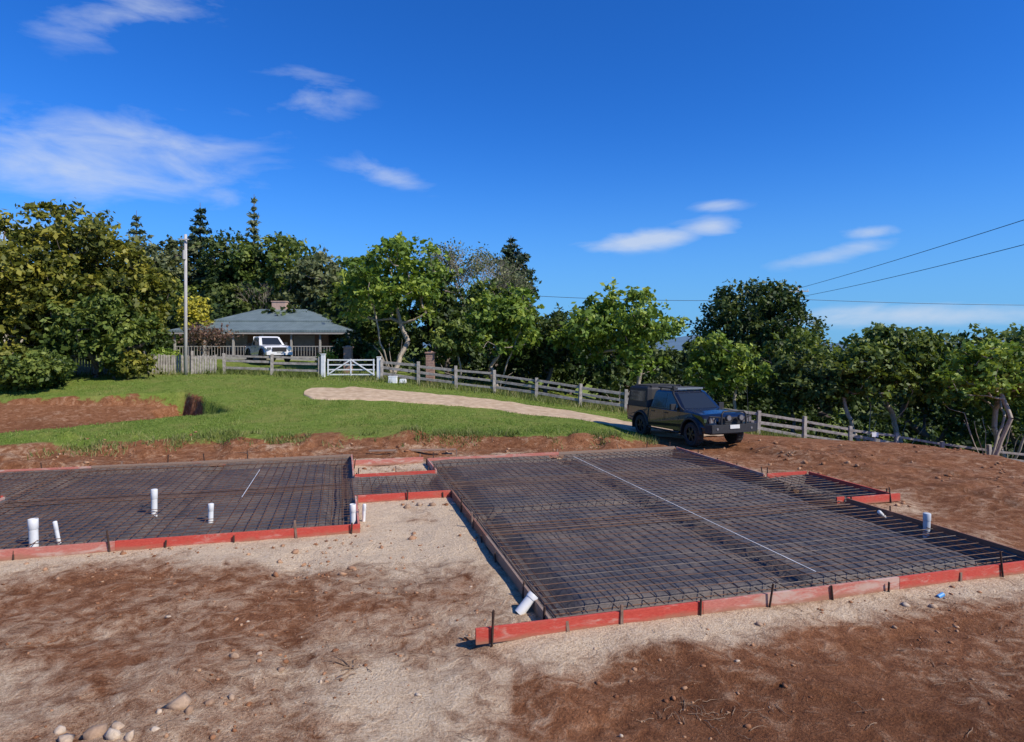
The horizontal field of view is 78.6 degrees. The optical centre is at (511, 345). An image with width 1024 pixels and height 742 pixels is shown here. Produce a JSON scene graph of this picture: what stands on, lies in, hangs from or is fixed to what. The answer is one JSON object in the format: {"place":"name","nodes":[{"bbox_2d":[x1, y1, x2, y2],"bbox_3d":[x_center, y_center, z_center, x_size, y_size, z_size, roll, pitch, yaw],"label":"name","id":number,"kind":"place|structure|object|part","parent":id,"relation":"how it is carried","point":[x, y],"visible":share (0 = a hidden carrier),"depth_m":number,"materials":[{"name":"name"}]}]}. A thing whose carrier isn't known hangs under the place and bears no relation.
{"place":"outdoors","nodes":[
{"label":"outdoors","id":0,"kind":"place"},
{"bbox_2d":[0,345,1023,741],"bbox_3d":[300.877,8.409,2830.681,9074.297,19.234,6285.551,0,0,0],"label":"ground","id":1,"kind":"structure","parent":0,"point":[496,693],"depth_m":7.32,"materials":[{"name":"soil"}]},
{"bbox_2d":[0,342,31,366],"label":"garden shrub","id":2,"kind":"object","parent":1,"relation":"on","point":[19,349],"visible":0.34,"depth_m":28.88,"materials":[{"name":"green plant"}]},
{"bbox_2d":[0,346,79,393],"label":"garden shrub","id":3,"kind":"object","parent":1,"relation":"on","point":[39,369],"visible":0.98,"depth_m":27.53,"materials":[{"name":"green plant"}]},
{"bbox_2d":[0,231,82,349],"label":"broadleaf tree","id":4,"kind":"object","parent":1,"relation":"on","point":[16,333],"visible":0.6,"depth_m":30.46,"materials":[{"name":"green plant"}]},
{"bbox_2d":[0,199,152,360],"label":"broadleaf tree","id":5,"kind":"object","parent":1,"relation":"on","point":[96,240],"visible":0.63,"depth_m":32.12,"materials":[{"name":"green plant"}]},
{"bbox_2d":[25,282,170,377],"bbox_3d":[-21.147,-0.801,31.855,5.981,5.130,5.548,0,0,39],"label":"broadleaf tree","id":6,"kind":"object","parent":1,"relation":"on","point":[94,327],"visible":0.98,"depth_m":30.71,"materials":[{"name":"green plant"}]},
{"bbox_2d":[41,351,216,374],"bbox_3d":[-20.758,0.954,34.217,8.340,1.450,0.124,0,0,-24],"label":"paling fence","id":7,"kind":"object","parent":1,"relation":"on","point":[191,364],"visible":0.35,"depth_m":35.08,"materials":[{"name":"grey wood"}]},
{"bbox_2d":[98,347,162,379],"bbox_3d":[-19.464,0.853,31.905,3.102,1.906,2.492,0,0,0],"label":"garden shrub","id":8,"kind":"object","parent":1,"relation":"on","point":[130,364],"visible":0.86,"depth_m":31.48,"materials":[{"name":"green plant"}]},
{"bbox_2d":[83,245,182,351],"bbox_3d":[-20.868,-1.890,33.913,5.286,7.321,5.434,0,0,0],"label":"broadleaf tree","id":9,"kind":"object","parent":1,"relation":"on","point":[144,281],"visible":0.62,"depth_m":33.41,"materials":[{"name":"green plant"}]},
{"bbox_2d":[127,210,146,266],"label":"norfolk pine tree","id":10,"kind":"object","parent":1,"relation":"on","point":[133,231],"visible":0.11,"depth_m":65.87,"materials":[{"name":"green plant"}]},
{"bbox_2d":[134,327,175,354],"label":"garden shrub","id":11,"kind":"object","parent":1,"relation":"on","point":[158,342],"visible":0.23,"depth_m":44.76,"materials":[{"name":"green plant"}]},
{"bbox_2d":[148,347,183,364],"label":"garden shrub","id":12,"kind":"object","parent":1,"relation":"on","point":[163,351],"visible":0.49,"depth_m":40.42,"materials":[{"name":"green plant"}]},
{"bbox_2d":[124,234,208,293],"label":"broadleaf tree","id":13,"kind":"object","parent":1,"relation":"on","point":[167,259],"visible":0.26,"depth_m":59.30,"materials":[{"name":"green plant"}]},
{"bbox_2d":[154,279,204,347],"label":"broadleaf tree","id":14,"kind":"object","parent":1,"relation":"on","point":[191,288],"visible":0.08,"depth_m":55.83,"materials":[{"name":"green plant"}]},
{"bbox_2d":[180,234,188,374],"bbox_3d":[-18.150,-2.144,34.660,0.396,8.112,0.396,0,0,-45],"label":"power pole","id":15,"kind":"object","parent":1,"relation":"on","point":[184,252],"visible":0.87,"depth_m":34.72,"materials":[{"name":"white paint"}]},
{"bbox_2d":[174,294,214,355],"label":"flowering shrub","id":16,"kind":"object","parent":1,"relation":"on","point":[195,313],"visible":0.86,"depth_m":46.64,"materials":[{"name":"yellow plant"}]},
{"bbox_2d":[175,207,213,344],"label":"norfolk pine tree","id":17,"kind":"object","parent":1,"relation":"on","point":[200,229],"visible":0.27,"depth_m":61.52,"materials":[{"name":"green plant"}]},
{"bbox_2d":[173,320,243,355],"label":"bare tree","id":18,"kind":"object","parent":1,"relation":"on","point":[195,331],"visible":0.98,"depth_m":42.30,"materials":[{"name":"brown plant"}]},
{"bbox_2d":[188,227,265,308],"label":"broadleaf tree","id":19,"kind":"object","parent":1,"relation":"on","point":[217,271],"visible":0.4,"depth_m":58.80,"materials":[{"name":"green plant"}]},
{"bbox_2d":[182,276,271,321],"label":"broadleaf tree","id":20,"kind":"object","parent":1,"relation":"on","point":[234,301],"visible":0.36,"depth_m":55.63,"materials":[{"name":"green plant"}]},
{"bbox_2d":[244,196,262,270],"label":"hoop pine tree","id":21,"kind":"object","parent":1,"relation":"on","point":[253,223],"visible":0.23,"depth_m":65.84,"materials":[{"name":"green plant"}]},
{"bbox_2d":[245,336,292,361],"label":"parked white utility","id":22,"kind":"object","parent":1,"relation":"on","point":[266,345],"visible":0.85,"depth_m":42.59,"materials":[{"name":"paint"}]},
{"bbox_2d":[252,338,281,344],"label":"windows","id":23,"kind":"structure","parent":22,"relation":"in","point":[265,341],"depth_m":43.08,"materials":[{"name":"black glass"}]},
{"bbox_2d":[222,353,320,376],"bbox_3d":[-13.857,1.256,36.104,5.718,1.662,0.268,0,0,0],"label":"post and rail fence","id":24,"kind":"object","parent":1,"relation":"on","point":[271,362],"visible":0.83,"depth_m":36.07,"materials":[{"name":"wood"}]},
{"bbox_2d":[183,356,362,361],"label":"floor slab","id":25,"kind":"structure","parent":1,"relation":"on","point":[220,357],"depth_m":46.33,"materials":[{"name":"grey concrete"}]},
{"bbox_2d":[168,332,348,356],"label":"verandah","id":26,"kind":"object","parent":25,"relation":"on","point":[233,346],"visible":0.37,"depth_m":46.39,"materials":[{"name":"beige wood"}]},
{"bbox_2d":[169,309,357,332],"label":"roof","id":27,"kind":"structure","parent":26,"relation":"on","point":[299,320],"depth_m":48.08,"materials":[{"name":"grey metal"}]},
{"bbox_2d":[271,301,288,309],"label":"chimney","id":28,"kind":"object","parent":27,"relation":"on","point":[276,304],"visible":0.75,"depth_m":51.24,"materials":[{"name":"beige brick"}]},
{"bbox_2d":[220,334,335,355],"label":"walls","id":29,"kind":"structure","parent":25,"relation":"on","point":[326,339],"depth_m":49.41,"materials":[{"name":"brick"}]},
{"bbox_2d":[226,335,337,350],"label":"windows","id":30,"kind":"structure","parent":29,"relation":"attached to","point":[303,340],"depth_m":49.35,"materials":[{"name":"black glass"}]},
{"bbox_2d":[235,283,312,308],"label":"tree","id":31,"kind":"object","parent":1,"relation":"on","point":[266,293],"visible":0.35,"depth_m":56.23,"materials":[{"name":"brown plant"}]},
{"bbox_2d":[224,231,324,308],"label":"broadleaf tree","id":32,"kind":"object","parent":1,"relation":"on","point":[281,251],"visible":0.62,"depth_m":57.88,"materials":[{"name":"green plant"}]},
{"bbox_2d":[268,248,346,313],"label":"broadleaf tree","id":33,"kind":"object","parent":1,"relation":"on","point":[321,282],"visible":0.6,"depth_m":56.10,"materials":[{"name":"green plant"}]},
{"bbox_2d":[0,374,641,443],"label":"lawn grass","id":34,"kind":"structure","parent":1,"relation":"on","point":[68,429],"depth_m":24.83,"materials":[{"name":"green plant"}]},
{"bbox_2d":[313,349,337,366],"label":"garden shrub","id":35,"kind":"object","parent":1,"relation":"on","point":[329,355],"visible":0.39,"depth_m":42.27,"materials":[{"name":"green plant"}]},
{"bbox_2d":[27,424,659,459],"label":"bank weeds","id":36,"kind":"object","parent":1,"relation":"on","point":[446,432],"visible":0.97,"depth_m":20.35,"materials":[{"name":"plant"}]},
{"bbox_2d":[342,346,353,373],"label":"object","id":37,"kind":"structure","parent":1,"relation":"on","point":[348,352],"depth_m":37.98,"materials":[{"name":"grey"}]},
{"bbox_2d":[320,354,380,379],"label":"white farm gate","id":38,"kind":"structure","parent":1,"relation":"on","point":[323,364],"depth_m":36.01,"materials":[{"name":"paint"}]},
{"bbox_2d":[330,329,373,365],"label":"garden shrub","id":39,"kind":"object","parent":1,"relation":"on","point":[360,348],"visible":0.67,"depth_m":43.48,"materials":[{"name":"green plant"}]},
{"bbox_2d":[317,255,408,321],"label":"broadleaf tree","id":40,"kind":"object","parent":1,"relation":"on","point":[332,304],"visible":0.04,"depth_m":53.83,"materials":[{"name":"green plant"}]},
{"bbox_2d":[362,504,365,521],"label":"pvc drain pipe","id":41,"kind":"object","parent":1,"relation":"on","point":[363,512],"visible":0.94,"depth_m":11.57,"materials":[{"name":"white plastic"}]},
{"bbox_2d":[326,291,417,349],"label":"broadleaf tree","id":42,"kind":"object","parent":1,"relation":"on","point":[366,330],"visible":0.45,"depth_m":48.88,"materials":[{"name":"green plant"}]},
{"bbox_2d":[360,345,402,368],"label":"garden shrub","id":43,"kind":"object","parent":1,"relation":"on","point":[373,354],"visible":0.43,"depth_m":42.47,"materials":[{"name":"green plant"}]},
{"bbox_2d":[388,376,405,382],"bbox_3d":[-6.452,1.895,35.239,0.997,0.405,0.418,0,0,0],"label":"white storage tub","id":44,"kind":"object","parent":1,"relation":"on","point":[393,379],"visible":0.82,"depth_m":35.04,"materials":[{"name":"paint"}]},
{"bbox_2d":[332,231,462,373],"bbox_3d":[-7.074,-2.467,39.166,7.692,9.036,8.519,0,0,-25],"label":"broadleaf tree","id":45,"kind":"object","parent":1,"relation":"on","point":[368,284],"visible":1,"depth_m":38.04,"materials":[{"name":"green plant"}]},
{"bbox_2d":[369,448,455,451],"bbox_3d":[-3.000,3.147,18.900,2.600,0.036,0.140,0,0,-6],"label":"loose timber plank","id":46,"kind":"object","parent":1,"relation":"on","point":[413,450],"visible":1,"depth_m":18.90,"materials":[{"name":"brown wood"}]},
{"bbox_2d":[425,351,435,383],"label":"brick gate pillar","id":47,"kind":"structure","parent":1,"relation":"on","point":[430,357],"depth_m":36.16,"materials":[{"name":"brown brick"}]},
{"bbox_2d":[400,260,481,374],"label":"broadleaf tree","id":48,"kind":"object","parent":1,"relation":"on","point":[451,309],"visible":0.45,"depth_m":43.04,"materials":[{"name":"green plant"}]},
{"bbox_2d":[73,364,815,438],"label":"long grass","id":49,"kind":"structure","parent":1,"relation":"on","point":[474,389],"depth_m":34.83,"materials":[{"name":"green plant"}]},
{"bbox_2d":[422,316,475,379],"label":"broadleaf tree","id":50,"kind":"object","parent":1,"relation":"on","point":[453,341],"visible":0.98,"depth_m":36.98,"materials":[{"name":"green plant"}]},
{"bbox_2d":[409,237,537,311],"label":"bare tree","id":51,"kind":"object","parent":1,"relation":"on","point":[504,278],"visible":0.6,"depth_m":53.52,"materials":[{"name":"grey plant"}]},
{"bbox_2d":[457,276,526,378],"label":"broadleaf tree","id":52,"kind":"object","parent":1,"relation":"on","point":[480,285],"visible":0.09,"depth_m":48.02,"materials":[{"name":"green plant"}]},
{"bbox_2d":[457,283,544,386],"bbox_3d":[-0.727,-0.512,38.333,5.631,6.769,5.818,0,0,0],"label":"broadleaf tree","id":53,"kind":"object","parent":1,"relation":"on","point":[507,320],"visible":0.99,"depth_m":37.19,"materials":[{"name":"green plant"}]},
{"bbox_2d":[0,437,1022,741],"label":"twig litter","id":54,"kind":"object","parent":1,"relation":"on","point":[346,665],"visible":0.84,"depth_m":6.46,"materials":[{"name":"brown wood"}]},
{"bbox_2d":[0,449,1023,618],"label":"plastic membrane","id":55,"kind":"object","parent":1,"relation":"on","point":[366,491],"visible":0.65,"depth_m":11.61,"materials":[{"name":"black plastic"}]},
{"bbox_2d":[27,518,38,546],"bbox_3d":[-7.745,3.080,10.130,0.145,0.560,0.145,-2,0,0],"label":"pvc drain pipe","id":56,"kind":"object","parent":55,"relation":"on","point":[33,530],"visible":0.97,"depth_m":10.08,"materials":[{"name":"white plastic"}]},
{"bbox_2d":[52,521,60,543],"bbox_3d":[-7.460,3.115,10.274,0.066,0.494,0.066,-9,3,0],"label":"pvc drain pipe","id":57,"kind":"object","parent":55,"relation":"on","point":[56,529],"visible":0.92,"depth_m":10.25,"materials":[{"name":"white plastic"}]},
{"bbox_2d":[151,489,157,515],"bbox_3d":[-6.898,3.058,12.066,0.121,0.604,0.121,1,1,0],"label":"pvc drain pipe","id":58,"kind":"object","parent":55,"relation":"on","point":[154,498],"visible":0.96,"depth_m":12.02,"materials":[{"name":"white plastic"}]},
{"bbox_2d":[208,503,213,522],"bbox_3d":[-5.528,3.123,11.480,0.101,0.474,0.101,1,0,0],"label":"pvc drain pipe","id":59,"kind":"object","parent":55,"relation":"on","point":[210,511],"visible":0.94,"depth_m":11.44,"materials":[{"name":"white plastic"}]},
{"bbox_2d":[350,503,355,523],"bbox_3d":[-2.860,3.100,11.246,0.110,0.520,0.110,0,2,0],"label":"pvc drain pipe","id":60,"kind":"object","parent":55,"relation":"on","point":[353,513],"visible":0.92,"depth_m":11.20,"materials":[{"name":"white plastic"}]},
{"bbox_2d":[0,449,1023,617],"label":"steel reinforcing","id":61,"kind":"object","parent":55,"relation":"on","point":[706,469],"visible":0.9,"depth_m":12.04,"materials":[{"name":"brown metal"}]},
{"bbox_2d":[573,456,815,571],"bbox_3d":[2.975,3.128,13.209,0.020,0.001,9.400,0,0,-15],"label":"white marking tape","id":62,"kind":"object","parent":61,"relation":"on","point":[708,520],"visible":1,"depth_m":10.99,"materials":[{"name":"white plastic"}]},
{"bbox_2d":[877,510,886,519],"bbox_3d":[6.959,3.187,11.728,0.354,0.073,0.073,38,0,-23],"label":"pvc drain pipe","id":63,"kind":"object","parent":55,"relation":"on","point":[880,513],"visible":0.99,"depth_m":11.67,"materials":[{"name":"white plastic"}]},
{"bbox_2d":[923,512,930,537],"bbox_3d":[7.223,3.133,10.900,0.123,0.454,0.123,2,0,0],"label":"pvc drain pipe","id":64,"kind":"object","parent":55,"relation":"on","point":[926,519],"visible":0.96,"depth_m":10.86,"materials":[{"name":"white plastic"}]},
{"bbox_2d":[0,441,1023,646],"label":"timber formwork","id":65,"kind":"object","parent":1,"relation":"on","point":[543,625],"visible":0.69,"depth_m":9.64,"materials":[{"name":"wood"}]},
{"bbox_2d":[0,293,1023,457],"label":"understorey thicket","id":66,"kind":"object","parent":1,"relation":"on","point":[173,323],"visible":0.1,"depth_m":51.30,"materials":[{"name":"green plant"}]},
{"bbox_2d":[1,430,1023,741],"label":"soil clods","id":67,"kind":"object","parent":1,"relation":"on","point":[275,574],"visible":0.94,"depth_m":8.16,"materials":[{"name":"brown soil"}]},
{"bbox_2d":[495,237,539,299],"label":"hoop pine tree","id":68,"kind":"object","parent":1,"relation":"on","point":[510,241],"visible":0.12,"depth_m":61.95,"materials":[{"name":"green plant"}]},
{"bbox_2d":[495,246,541,371],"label":"hoop pine tree","id":69,"kind":"object","parent":1,"relation":"on","point":[522,257],"visible":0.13,"depth_m":61.41,"materials":[{"name":"green plant"}]},
{"bbox_2d":[39,502,1008,741],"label":"loose stones","id":70,"kind":"object","parent":1,"relation":"on","point":[183,700],"visible":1,"depth_m":5.57,"materials":[{"name":"beige stone"}]},
{"bbox_2d":[515,591,537,614],"bbox_3d":[0.176,3.163,7.667,0.136,0.290,0.136,43,-17,0],"label":"pvc drain pipe","id":71,"kind":"object","parent":1,"relation":"on","point":[526,603],"visible":0.98,"depth_m":7.62,"materials":[{"name":"white plastic"}]},
{"bbox_2d":[503,302,576,392],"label":"broadleaf tree","id":72,"kind":"object","parent":1,"relation":"on","point":[546,355],"visible":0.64,"depth_m":39.99,"materials":[{"name":"green plant"}]},
{"bbox_2d":[533,306,596,394],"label":"broadleaf tree","id":73,"kind":"object","parent":1,"relation":"on","point":[578,364],"visible":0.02,"depth_m":46.49,"materials":[{"name":"green plant"}]},
{"bbox_2d":[546,277,689,406],"bbox_3d":[6.094,-0.124,36.469,8.310,7.962,7.698,0,0,0],"label":"broadleaf tree","id":74,"kind":"object","parent":1,"relation":"on","point":[594,332],"visible":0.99,"depth_m":35.27,"materials":[{"name":"green plant"}]},
{"bbox_2d":[598,330,668,397],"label":"broadleaf tree","id":75,"kind":"object","parent":1,"relation":"on","point":[648,379],"visible":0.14,"depth_m":46.74,"materials":[{"name":"green plant"}]},
{"bbox_2d":[656,341,717,399],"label":"broadleaf tree","id":76,"kind":"object","parent":1,"relation":"on","point":[682,357],"visible":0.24,"depth_m":47.24,"materials":[{"name":"green plant"}]},
{"bbox_2d":[372,315,1023,459],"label":"understorey thicket","id":77,"kind":"object","parent":1,"relation":"on","point":[961,436],"visible":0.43,"depth_m":41.87,"materials":[{"name":"green plant"}]},
{"bbox_2d":[374,321,1023,428],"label":"distant treeline","id":78,"kind":"object","parent":1,"relation":"on","point":[844,344],"visible":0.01,"depth_m":117.25,"materials":[{"name":"green plant"}]},
{"bbox_2d":[380,359,1023,461],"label":"post and rail fence","id":79,"kind":"object","parent":1,"relation":"on","point":[804,428],"visible":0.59,"depth_m":33.44,"materials":[{"name":"grey wood"}]},
{"bbox_2d":[681,330,778,409],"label":"broadleaf tree","id":80,"kind":"object","parent":1,"relation":"on","point":[725,365],"visible":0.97,"depth_m":35.91,"materials":[{"name":"green plant"}]},
{"bbox_2d":[466,220,1023,304],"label":"power lines","id":81,"kind":"object","parent":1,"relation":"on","point":[872,281],"visible":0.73,"depth_m":56.51,"materials":[{"name":"black metal"}]},
{"bbox_2d":[681,276,836,414],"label":"dense round tree","id":82,"kind":"object","parent":1,"relation":"on","point":[761,321],"visible":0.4,"depth_m":54.28,"materials":[{"name":"green plant"}]},
{"bbox_2d":[745,326,844,431],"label":"broadleaf tree","id":83,"kind":"object","parent":1,"relation":"on","point":[807,339],"visible":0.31,"depth_m":44.21,"materials":[{"name":"green plant"}]},
{"bbox_2d":[763,348,866,434],"bbox_3d":[16.634,2.809,35.454,4.667,5.480,5.617,0,0,-19],"label":"broadleaf tree","id":84,"kind":"object","parent":1,"relation":"on","point":[792,383],"visible":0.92,"depth_m":35.09,"materials":[{"name":"green plant"}]},
{"bbox_2d":[822,336,921,440],"bbox_3d":[19.288,2.658,33.994,5.828,6.411,4.388,0,0,-27],"label":"broadleaf tree","id":85,"kind":"object","parent":1,"relation":"on","point":[873,364],"visible":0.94,"depth_m":33.27,"materials":[{"name":"green plant"}]},
{"bbox_2d":[872,431,877,441],"bbox_3d":[18.200,4.927,31.390,0.320,1.300,0.080,0,0,0],"label":"notice sign","id":86,"kind":"object","parent":1,"relation":"on","point":[874,434],"visible":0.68,"depth_m":31.35,"materials":[{"name":"white paint"}]},
{"bbox_2d":[838,322,956,443],"bbox_3d":[21.907,2.474,35.329,6.098,7.774,5.698,0,0,0],"label":"broadleaf tree","id":87,"kind":"object","parent":1,"relation":"on","point":[920,348],"visible":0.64,"depth_m":33.91,"materials":[{"name":"green plant"}]},
{"bbox_2d":[855,330,979,445],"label":"broadleaf tree","id":88,"kind":"object","parent":1,"relation":"on","point":[924,414],"visible":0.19,"depth_m":43.55,"materials":[{"name":"green plant"}]},
{"bbox_2d":[936,592,944,597],"bbox_3d":[5.590,3.255,8.160,0.102,0.083,0.056,0,0,-14],"label":"blue pipe cap","id":89,"kind":"object","parent":1,"relation":"on","point":[941,595],"visible":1,"depth_m":8.14,"materials":[{"name":"plastic"}]},
{"bbox_2d":[916,338,1023,455],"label":"broadleaf tree","id":90,"kind":"object","parent":1,"relation":"on","point":[979,356],"visible":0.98,"depth_m":30.55,"materials":[{"name":"green plant"}]},
{"bbox_2d":[933,323,1023,458],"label":"broadleaf tree","id":91,"kind":"object","parent":1,"relation":"on","point":[1017,336],"visible":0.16,"depth_m":33.19,"materials":[{"name":"green plant"}]},
{"bbox_2d":[971,322,1023,459],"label":"broadleaf tree","id":92,"kind":"object","parent":1,"relation":"on","point":[1013,436],"visible":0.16,"depth_m":41.70,"materials":[{"name":"green plant"}]},
{"bbox_2d":[0,0,1023,343],"label":"sky","id":93,"kind":"structure","parent":0,"point":[678,149],"materials":[{"name":"blue"}]},
{"bbox_2d":[304,387,723,437],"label":"gravel driveway","id":94,"kind":"structure","parent":0,"point":[356,393],"depth_m":28.52,"materials":[{"name":"beige gravel"}]},
{"bbox_2d":[627,383,755,446],"bbox_3d":[6.197,2.343,22.394,2.180,2.005,5.330,0,-1,-20],"label":"parked utility truck","id":95,"kind":"object","parent":94,"relation":"on","point":[692,415],"visible":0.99,"depth_m":21.67,"materials":[{"name":"blue paint"}]},
{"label":"windows","id":96,"kind":"part","parent":95,"relation":"part of","materials":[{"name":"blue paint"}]},
{"bbox_2d":[423,335,1004,350],"bbox_3d":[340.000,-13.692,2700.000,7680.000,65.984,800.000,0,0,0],"label":"distant hills","id":97,"kind":"structure","parent":0,"point":[679,342],"depth_m":2489.41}
]}

